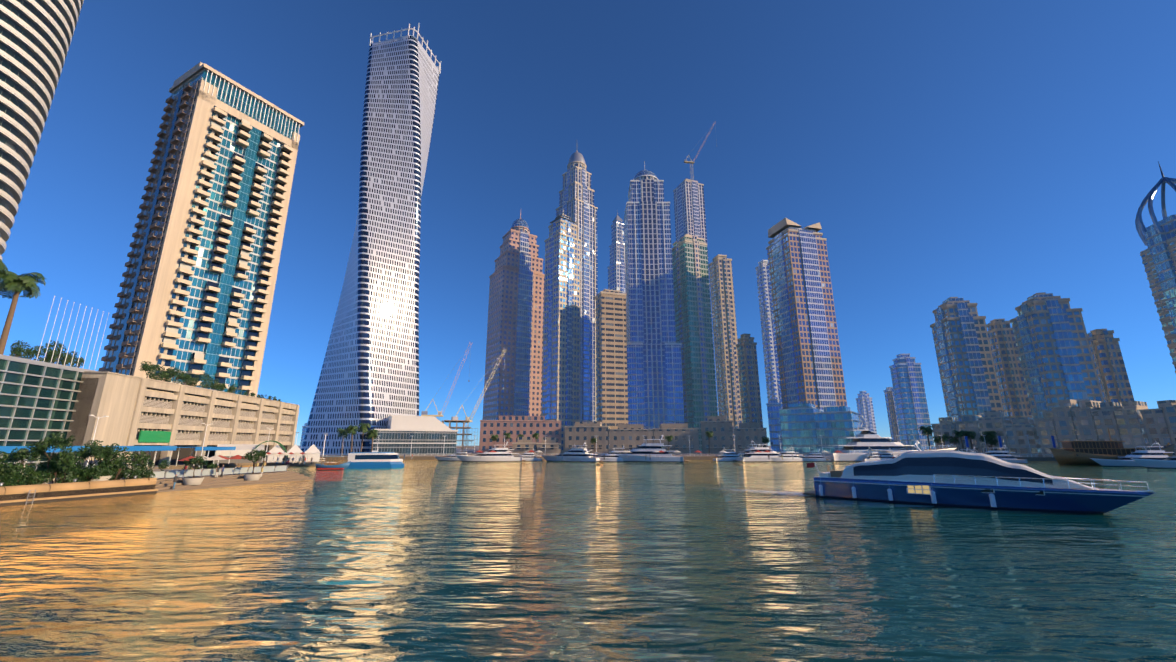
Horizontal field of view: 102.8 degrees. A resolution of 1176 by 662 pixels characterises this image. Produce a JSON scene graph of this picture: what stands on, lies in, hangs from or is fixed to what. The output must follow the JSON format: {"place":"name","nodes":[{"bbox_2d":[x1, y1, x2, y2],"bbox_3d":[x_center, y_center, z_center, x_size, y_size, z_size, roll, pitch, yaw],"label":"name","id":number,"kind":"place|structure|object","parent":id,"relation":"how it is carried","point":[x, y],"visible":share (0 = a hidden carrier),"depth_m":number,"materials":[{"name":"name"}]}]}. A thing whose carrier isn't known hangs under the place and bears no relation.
{"place":"outdoors","nodes":[
{"label":"outdoors","id":0,"kind":"place"},
{"bbox_2d":[2,446,1056,500],"bbox_3d":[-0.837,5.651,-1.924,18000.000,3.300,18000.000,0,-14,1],"label":"ground sheet","id":1,"kind":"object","parent":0,"point":[432,457],"visible":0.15,"depth_m":174.30,"materials":[{"name":"stone"}]},
{"bbox_2d":[0,462,22,486],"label":"hedge shrub","id":2,"kind":"object","parent":1,"relation":"on","point":[11,473],"visible":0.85,"depth_m":46.56,"materials":[{"name":"green plant"}]},
{"bbox_2d":[2,463,36,485],"bbox_3d":[-57.363,14.866,47.097,2.425,3.195,2.281,10,-17,-35],"label":"hedge shrub","id":3,"kind":"object","parent":1,"relation":"on","point":[21,481],"visible":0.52,"depth_m":47.35,"materials":[{"name":"green plant"}]},
{"bbox_2d":[6,442,47,477],"bbox_3d":[-59.701,14.185,49.842,2.918,4.665,2.802,-8,-16,29],"label":"hedge tree","id":4,"kind":"object","parent":1,"relation":"on","point":[21,454],"visible":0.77,"depth_m":49.78,"materials":[{"name":"green plant"}]},
{"bbox_2d":[26,470,54,484],"bbox_3d":[-56.536,15.460,48.312,1.920,2.264,1.877,9,-16,-32],"label":"hedge shrub","id":5,"kind":"object","parent":1,"relation":"on","point":[38,477],"visible":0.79,"depth_m":48.40,"materials":[{"name":"green plant"}]},
{"bbox_2d":[0,0,83,259],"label":"round tower balconies","id":6,"kind":"structure","parent":1,"relation":"on","point":[36,36],"depth_m":111.37,"materials":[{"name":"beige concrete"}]},
{"bbox_2d":[29,462,59,474],"bbox_3d":[-59.004,15.594,50.614,2.485,3.105,2.430,-10,-17,36],"label":"hedge shrub","id":7,"kind":"object","parent":1,"relation":"on","point":[42,468],"visible":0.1,"depth_m":50.72,"materials":[{"name":"green plant"}]},
{"bbox_2d":[0,354,94,470],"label":"glass building","id":8,"kind":"structure","parent":1,"relation":"on","point":[38,400],"depth_m":80.30,"materials":[{"name":"glass"}]},
{"bbox_2d":[10,346,24,357],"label":"tree","id":9,"kind":"object","parent":8,"relation":"on","point":[19,350],"visible":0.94,"depth_m":80.51,"materials":[{"name":"green plant"}]},
{"bbox_2d":[9,340,30,357],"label":"tree","id":10,"kind":"object","parent":8,"relation":"on","point":[18,344],"visible":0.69,"depth_m":81.31,"materials":[{"name":"green plant"}]},
{"bbox_2d":[0,271,45,354],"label":"roof palm","id":11,"kind":"object","parent":8,"relation":"on","point":[21,282],"visible":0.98,"depth_m":78.87,"materials":[{"name":"green plant"}]},
{"bbox_2d":[21,348,40,358],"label":"tree","id":12,"kind":"object","parent":8,"relation":"on","point":[30,353],"visible":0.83,"depth_m":83.21,"materials":[{"name":"green plant"}]},
{"bbox_2d":[32,345,47,360],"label":"tree","id":13,"kind":"object","parent":8,"relation":"on","point":[37,347],"visible":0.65,"depth_m":84.61,"materials":[{"name":"green plant"}]},
{"bbox_2d":[39,351,58,362],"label":"tree","id":14,"kind":"object","parent":8,"relation":"on","point":[49,355],"visible":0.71,"depth_m":85.30,"materials":[{"name":"green plant"}]},
{"bbox_2d":[43,340,66,362],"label":"tree","id":15,"kind":"object","parent":8,"relation":"on","point":[52,345],"visible":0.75,"depth_m":86.43,"materials":[{"name":"green plant"}]},
{"bbox_2d":[56,350,77,364],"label":"tree","id":16,"kind":"object","parent":8,"relation":"on","point":[63,360],"visible":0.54,"depth_m":88.80,"materials":[{"name":"green plant"}]},
{"bbox_2d":[36,296,108,369],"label":"flagpoles","id":17,"kind":"object","parent":8,"relation":"on","point":[71,337],"visible":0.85,"depth_m":88.18,"materials":[{"name":"white metal"}]},
{"bbox_2d":[41,451,72,481],"bbox_3d":[-57.778,15.174,51.218,2.953,4.200,2.434,-6,-15,24],"label":"hedge shrub","id":18,"kind":"object","parent":1,"relation":"on","point":[50,463],"visible":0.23,"depth_m":50.87,"materials":[{"name":"green plant"}]},
{"bbox_2d":[50,447,84,483],"bbox_3d":[-56.122,14.771,50.306,2.778,4.556,2.290,-3,-14,13],"label":"hedge shrub","id":19,"kind":"object","parent":1,"relation":"on","point":[65,458],"visible":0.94,"depth_m":50.19,"materials":[{"name":"green plant"}]},
{"bbox_2d":[0,446,176,469],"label":"awning","id":20,"kind":"object","parent":1,"relation":"on","point":[7,449],"visible":0.31,"depth_m":81.54,"materials":[{"name":"blue fabric"},{"name":"white paint"}]},
{"bbox_2d":[74,464,102,481],"bbox_3d":[-55.439,16.087,51.912,2.110,2.758,2.063,-4,-14,15],"label":"hedge shrub","id":21,"kind":"object","parent":1,"relation":"on","point":[90,472],"visible":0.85,"depth_m":52.03,"materials":[{"name":"green plant"}]},
{"bbox_2d":[75,440,117,467],"bbox_3d":[-57.819,15.281,54.971,3.206,4.966,3.079,9,-16,-33],"label":"hedge tree","id":22,"kind":"object","parent":1,"relation":"on","point":[85,451],"visible":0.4,"depth_m":54.61,"materials":[{"name":"green plant"}]},
{"bbox_2d":[93,461,114,480],"bbox_3d":[-55.637,16.460,53.633,2.443,3.193,2.598,-7,-15,26],"label":"hedge shrub","id":23,"kind":"object","parent":1,"relation":"on","point":[104,470],"visible":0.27,"depth_m":53.53,"materials":[{"name":"green plant"}]},
{"bbox_2d":[96,444,132,479],"bbox_3d":[-55.317,15.663,54.593,2.392,4.854,2.903,-7,-15,26],"label":"tree","id":24,"kind":"object","parent":1,"relation":"on","point":[115,461],"visible":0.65,"depth_m":54.70,"materials":[{"name":"green plant"}]},
{"bbox_2d":[122,466,142,478],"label":"hedge shrub","id":25,"kind":"object","parent":1,"relation":"on","point":[137,472],"visible":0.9,"depth_m":56.10,"materials":[{"name":"green plant"}]},
{"bbox_2d":[123,450,153,478],"bbox_3d":[-55.624,16.827,57.829,2.965,4.121,2.443,0,-14,1],"label":"hedge shrub","id":26,"kind":"object","parent":1,"relation":"on","point":[138,458],"visible":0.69,"depth_m":57.82,"materials":[{"name":"green plant"}]},
{"bbox_2d":[0,465,312,505],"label":"quay promenade","id":27,"kind":"structure","parent":1,"relation":"on","point":[182,483],"depth_m":56.28,"materials":[{"name":"stone"}]},
{"bbox_2d":[30,432,75,472],"bbox_3d":[-57.819,13.351,50.707,3.002,4.896,2.883,2,-14,-8],"label":"planter tree","id":28,"kind":"object","parent":27,"relation":"on","point":[61,443],"visible":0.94,"depth_m":50.49,"materials":[{"name":"green plant"}]},
{"bbox_2d":[90,445,119,467],"bbox_3d":[-55.688,14.878,53.874,2.856,3.405,2.470,-11,-17,37],"label":"planter tree","id":29,"kind":"object","parent":27,"relation":"on","point":[97,451],"visible":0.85,"depth_m":53.90,"materials":[{"name":"green plant"}]},
{"bbox_2d":[183,455,208,477],"bbox_3d":[-52.585,18.128,62.807,2.786,2.892,2.721,-8,-16,30],"label":"planter tree","id":30,"kind":"object","parent":27,"relation":"on","point":[194,460],"visible":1,"depth_m":62.50,"materials":[{"name":"green plant"}]},
{"bbox_2d":[241,449,266,473],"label":"planter tree","id":31,"kind":"object","parent":27,"relation":"on","point":[255,453],"visible":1,"depth_m":70.67,"materials":[{"name":"green plant"}]},
{"bbox_2d":[66,371,299,468],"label":"parking garage","id":32,"kind":"structure","parent":1,"relation":"on","point":[139,411],"depth_m":105.21,"materials":[{"name":"beige concrete"}]},
{"bbox_2d":[140,361,159,377],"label":"podium tree","id":33,"kind":"object","parent":32,"relation":"on","point":[143,368],"visible":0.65,"depth_m":108.33,"materials":[{"name":"green plant"}]},
{"bbox_2d":[146,365,164,379],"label":"tree","id":34,"kind":"object","parent":32,"relation":"on","point":[151,375],"visible":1,"depth_m":102.81,"materials":[{"name":"green plant"}]},
{"bbox_2d":[98,62,303,396],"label":"high-rise building","id":35,"kind":"structure","parent":32,"relation":"on","point":[196,293],"depth_m":156.19,"materials":[{"name":"beige concrete"}]},
{"bbox_2d":[176,447,235,465],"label":"canopy","id":36,"kind":"object","parent":1,"relation":"on","point":[213,448],"visible":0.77,"depth_m":104.27,"materials":[{"name":"blue"}]},
{"bbox_2d":[214,441,320,462],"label":"tents","id":37,"kind":"object","parent":1,"relation":"on","point":[241,449],"visible":0.77,"depth_m":121.85,"materials":[{"name":"white fabric"}]},
{"bbox_2d":[336,428,347,455],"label":"palm tree","id":38,"kind":"object","parent":1,"relation":"on","point":[341,431],"visible":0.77,"depth_m":194.38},
{"bbox_2d":[345,425,357,451],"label":"palm tree","id":39,"kind":"object","parent":1,"relation":"on","point":[351,430],"visible":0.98,"depth_m":186.87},
{"bbox_2d":[358,423,370,451],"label":"palm tree","id":40,"kind":"object","parent":1,"relation":"on","point":[363,428],"visible":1,"depth_m":191.06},
{"bbox_2d":[301,23,440,454],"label":"twisted skyscraper","id":41,"kind":"structure","parent":1,"relation":"on","point":[369,373],"depth_m":243.91,"materials":[{"name":"white paint"}]},
{"bbox_2d":[365,429,378,451],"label":"palm tree","id":42,"kind":"object","parent":1,"relation":"on","point":[372,434],"visible":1,"depth_m":187.83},
{"bbox_2d":[369,415,457,455],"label":"waterfront building","id":43,"kind":"structure","parent":1,"relation":"on","point":[423,435],"depth_m":211.40,"materials":[{"name":"white glass"}]},
{"bbox_2d":[421,342,472,416],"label":"tower crane","id":44,"kind":"object","parent":1,"relation":"on","point":[424,413],"visible":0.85,"depth_m":247.21,"materials":[{"name":"white paint"},{"name":"white paint"}]},
{"bbox_2d":[442,420,477,453],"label":"construction frame","id":45,"kind":"object","parent":1,"relation":"on","point":[456,427],"visible":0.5,"depth_m":236.57,"materials":[{"name":"concrete"}]},
{"bbox_2d":[451,348,505,451],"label":"tower crane","id":46,"kind":"object","parent":1,"relation":"on","point":[456,418],"visible":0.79,"depth_m":258.82,"materials":[{"name":"beige metal"}]},
{"bbox_2d":[178,450,839,467],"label":"cafe parasols","id":47,"kind":"object","parent":1,"relation":"on","point":[221,457],"visible":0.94,"depth_m":106.51,"materials":[{"name":"red fabric"}]},
{"bbox_2d":[482,213,544,419],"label":"skyscraper","id":48,"kind":"structure","parent":1,"relation":"on","point":[515,311],"depth_m":323.98,"materials":[{"name":"blue glass"}]},
{"bbox_2d":[479,416,561,453],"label":"low-rise building","id":49,"kind":"structure","parent":1,"relation":"on","point":[525,426],"depth_m":252.60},
{"bbox_2d":[512,437,560,454],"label":"small cream podium","id":50,"kind":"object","parent":1,"relation":"on","point":[522,445],"visible":1,"depth_m":227.20,"materials":[{"name":"stone"}]},
{"bbox_2d":[541,210,580,452],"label":"skyscraper","id":51,"kind":"structure","parent":1,"relation":"on","point":[561,368],"depth_m":301.98,"materials":[{"name":"blue glass"}]},
{"bbox_2d":[555,150,597,421],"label":"skyscraper","id":52,"kind":"structure","parent":1,"relation":"on","point":[576,198],"depth_m":406.48,"materials":[{"name":"blue glass"}]},
{"bbox_2d":[607,210,625,293],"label":"skyscraper","id":53,"kind":"structure","parent":1,"relation":"on","point":[616,273],"depth_m":452.92,"materials":[{"name":"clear glass"}]},
{"bbox_2d":[564,422,699,453],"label":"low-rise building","id":54,"kind":"structure","parent":1,"relation":"on","point":[629,437],"depth_m":247.91,"materials":[{"name":"beige concrete"}]},
{"bbox_2d":[595,289,628,428],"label":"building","id":55,"kind":"structure","parent":54,"relation":"on","point":[611,376],"depth_m":288.09,"materials":[{"name":"beige concrete"}]},
{"bbox_2d":[295,432,1052,458],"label":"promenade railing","id":56,"kind":"object","parent":1,"relation":"on","point":[325,434],"visible":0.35,"depth_m":184.57,"materials":[{"name":"metal"}]},
{"bbox_2d":[672,234,717,451],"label":"skyscraper","id":57,"kind":"structure","parent":1,"relation":"on","point":[693,322],"depth_m":332.48,"materials":[{"name":"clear glass"}]},
{"bbox_2d":[673,179,717,413],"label":"skyscraper","id":58,"kind":"structure","parent":1,"relation":"on","point":[689,209],"depth_m":480.44,"materials":[{"name":"blue glass"}]},
{"bbox_2d":[700,416,767,453],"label":"podium","id":59,"kind":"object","parent":1,"relation":"on","point":[722,429],"visible":0.83,"depth_m":244.59,"materials":[{"name":"stone"}]},
{"bbox_2d":[708,254,741,451],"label":"skyscraper","id":60,"kind":"structure","parent":59,"relation":"on","point":[724,332],"depth_m":352.48,"materials":[{"name":"beige concrete"}]},
{"bbox_2d":[736,333,762,427],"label":"skyscraper","id":61,"kind":"structure","parent":1,"relation":"on","point":[751,408],"depth_m":313.64,"materials":[{"name":"blue glass"}]},
{"bbox_2d":[766,399,782,452],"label":"building","id":62,"kind":"structure","parent":1,"relation":"on","point":[773,411],"depth_m":273.50,"materials":[{"name":"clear glass"}]},
{"bbox_2d":[779,403,860,454],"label":"glass building","id":63,"kind":"structure","parent":1,"relation":"on","point":[804,426],"depth_m":228.21,"materials":[{"name":"blue glass"}]},
{"bbox_2d":[766,218,846,411],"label":"skyscraper","id":64,"kind":"structure","parent":63,"relation":"on","point":[808,351],"depth_m":298.83,"materials":[{"name":"blue glass"}]},
{"bbox_2d":[855,391,876,433],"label":"tower","id":65,"kind":"structure","parent":1,"relation":"on","point":[864,405],"depth_m":540.48,"materials":[{"name":"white glass"}]},
{"bbox_2d":[919,426,933,447],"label":"shore palm","id":66,"kind":"object","parent":1,"relation":"on","point":[928,430],"visible":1,"depth_m":197.97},
{"bbox_2d":[952,430,966,450],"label":"shore palm","id":67,"kind":"object","parent":1,"relation":"on","point":[960,434],"visible":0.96,"depth_m":194.38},
{"bbox_2d":[930,297,1003,420],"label":"high-rise building","id":68,"kind":"structure","parent":1,"relation":"on","point":[968,375],"depth_m":237.47,"materials":[{"name":"teal glass"}]},
{"bbox_2d":[963,431,975,451],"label":"shore palm","id":69,"kind":"object","parent":1,"relation":"on","point":[969,435],"visible":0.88,"depth_m":194.06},
{"bbox_2d":[931,410,1042,456],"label":"low-rise building","id":70,"kind":"structure","parent":1,"relation":"on","point":[1018,431],"depth_m":191.93,"materials":[{"name":"beige concrete"}]},
{"bbox_2d":[979,435,997,449],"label":"tree","id":71,"kind":"object","parent":1,"relation":"on","point":[989,439],"visible":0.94,"depth_m":187.41,"materials":[{"name":"green plant"}]},
{"bbox_2d":[986,319,1031,423],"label":"building","id":72,"kind":"structure","parent":1,"relation":"on","point":[1011,382],"depth_m":243.36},
{"bbox_2d":[964,435,1055,450],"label":"flags","id":73,"kind":"object","parent":1,"relation":"on","point":[1001,446],"visible":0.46,"depth_m":179.41,"materials":[{"name":"blue"}]},
{"bbox_2d":[1009,292,1103,423],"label":"high-rise building","id":74,"kind":"structure","parent":1,"relation":"on","point":[1057,363],"depth_m":208.56,"materials":[{"name":"teal glass"}]},
{"bbox_2d":[1033,399,1150,456],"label":"low-rise building","id":75,"kind":"structure","parent":1,"relation":"on","point":[1076,420],"depth_m":168.51,"materials":[{"name":"beige concrete"}]},
{"bbox_2d":[1087,329,1133,402],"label":"high-rise building","id":76,"kind":"structure","parent":1,"relation":"on","point":[1110,367],"depth_m":213.19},
{"bbox_2d":[1135,162,1175,373],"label":"tower","id":77,"kind":"structure","parent":1,"relation":"on","point":[1158,255],"depth_m":190.91,"materials":[{"name":"teal glass"}]},
{"bbox_2d":[1139,400,1175,456],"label":"low-rise building","id":78,"kind":"structure","parent":1,"relation":"on","point":[1160,424],"depth_m":151.86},
{"bbox_2d":[0,460,1175,661],"bbox_3d":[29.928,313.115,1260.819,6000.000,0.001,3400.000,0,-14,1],"label":"water surface","id":79,"kind":"object","parent":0,"point":[493,561],"depth_m":21.43,"materials":[{"name":"teal liquid"}]},
{"bbox_2d":[253,460,334,465],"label":"dock","id":80,"kind":"object","parent":79,"relation":"on","point":[293,464],"visible":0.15,"depth_m":129.55,"materials":[{"name":"concrete"}]},
{"bbox_2d":[315,456,350,469],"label":"boat","id":81,"kind":"object","parent":79,"relation":"on","point":[332,466],"visible":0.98,"depth_m":110.96,"materials":[{"name":"red wood"}]},
{"bbox_2d":[347,451,404,468],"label":"boat","id":82,"kind":"object","parent":79,"relation":"on","point":[368,460],"visible":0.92,"depth_m":117.15,"materials":[{"name":"blue"}]},
{"bbox_2d":[434,448,473,460],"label":"moored yacht","id":83,"kind":"object","parent":79,"relation":"on","point":[452,457],"visible":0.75,"depth_m":176.88,"materials":[{"name":"white"}]},
{"bbox_2d":[455,441,524,461],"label":"moored yacht","id":84,"kind":"object","parent":79,"relation":"on","point":[500,454],"visible":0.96,"depth_m":168.34,"materials":[{"name":"white plastic"}]},
{"bbox_2d":[516,449,544,460],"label":"moored yacht","id":85,"kind":"object","parent":79,"relation":"on","point":[528,456],"visible":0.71,"depth_m":173.61,"materials":[{"name":"white plastic"}]},
{"bbox_2d":[541,441,599,461],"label":"moored yacht","id":86,"kind":"object","parent":79,"relation":"on","point":[575,454],"visible":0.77,"depth_m":167.10,"materials":[{"name":"white"}]},
{"bbox_2d":[591,446,624,461],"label":"moored yacht","id":87,"kind":"object","parent":79,"relation":"on","point":[611,456],"visible":0.62,"depth_m":166.57,"materials":[{"name":"white"}]},
{"bbox_2d":[594,435,688,461],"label":"moored yacht","id":88,"kind":"object","parent":79,"relation":"on","point":[638,454],"visible":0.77,"depth_m":164.85,"materials":[{"name":"white"}]},
{"bbox_2d":[711,446,738,460],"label":"moored yacht","id":89,"kind":"object","parent":79,"relation":"on","point":[730,456],"visible":0.6,"depth_m":170.85,"materials":[{"name":"white plastic"}]},
{"bbox_2d":[704,487,815,496],"bbox_3d":[14.350,21.564,64.955,34.000,0.001,16.800,-12,-18,41],"label":"boat wake","id":90,"kind":"object","parent":79,"relation":"on","point":[783,492],"visible":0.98,"depth_m":57.04,"materials":[{"name":"white liquid"}]},
{"bbox_2d":[733,441,802,461],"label":"moored yacht","id":91,"kind":"object","parent":79,"relation":"on","point":[752,455],"visible":0.65,"depth_m":167.30,"materials":[{"name":"white plastic"}]},
{"bbox_2d":[770,446,802,461],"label":"moored yacht","id":92,"kind":"object","parent":79,"relation":"on","point":[787,456],"visible":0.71,"depth_m":168.09,"materials":[{"name":"white plastic"}]},
{"bbox_2d":[799,448,831,461],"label":"moored yacht","id":93,"kind":"object","parent":79,"relation":"on","point":[814,457],"visible":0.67,"depth_m":168.36,"materials":[{"name":"white"}]},
{"bbox_2d":[862,447,882,461],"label":"moored yacht","id":94,"kind":"object","parent":79,"relation":"on","point":[874,456],"visible":0.48,"depth_m":166.10,"materials":[{"name":"white"}]},
{"bbox_2d":[823,411,955,461],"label":"white yacht","id":95,"kind":"object","parent":79,"relation":"on","point":[856,449],"visible":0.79,"depth_m":169.03,"materials":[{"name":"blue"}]},
{"bbox_2d":[802,436,1155,513],"bbox_3d":[35.727,14.151,46.641,26.778,7.325,6.600,-12,-18,41],"label":"yacht","id":96,"kind":"object","parent":79,"relation":"on","point":[951,478],"visible":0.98,"depth_m":44.00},
{"bbox_2d":[983,443,1031,462],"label":"moored yacht","id":97,"kind":"object","parent":79,"relation":"on","point":[1004,456],"visible":0.54,"depth_m":152.61,"materials":[{"name":"white plastic"}]},
{"bbox_2d":[1050,428,1174,465],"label":"boat","id":98,"kind":"object","parent":79,"relation":"on","point":[1077,452],"visible":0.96,"depth_m":134.35,"materials":[{"name":"brown wood"}]},
{"bbox_2d":[1090,443,1173,466],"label":"moored yacht","id":99,"kind":"object","parent":79,"relation":"on","point":[1127,461],"visible":0.65,"depth_m":126.35,"materials":[{"name":"white"}]},
{"bbox_2d":[1130,457,1175,468],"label":"moored yacht","id":100,"kind":"object","parent":79,"relation":"on","point":[1169,463],"visible":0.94,"depth_m":117.08,"materials":[{"name":"white"}]},
{"bbox_2d":[0,0,1175,445],"label":"sky","id":101,"kind":"structure","parent":0,"point":[994,155],"materials":[{"name":"blue"}]},
{"bbox_2d":[624,161,684,428],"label":"skyscraper","id":102,"kind":"structure","parent":0,"point":[655,380],"depth_m":325.01,"materials":[{"name":"blue glass"}]},
{"bbox_2d":[755,260,781,408],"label":"skyscraper","id":103,"kind":"structure","parent":0,"point":[768,335],"depth_m":406.10,"materials":[{"name":"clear glass"}]},
{"bbox_2d":[883,387,901,442],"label":"building","id":104,"kind":"structure","parent":0,"point":[892,412],"depth_m":379.01,"materials":[{"name":"grey glass"}]},
{"bbox_2d":[889,353,934,449],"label":"high-rise building","id":105,"kind":"structure","parent":0,"point":[909,395],"depth_m":347.32,"materials":[{"name":"teal glass"}]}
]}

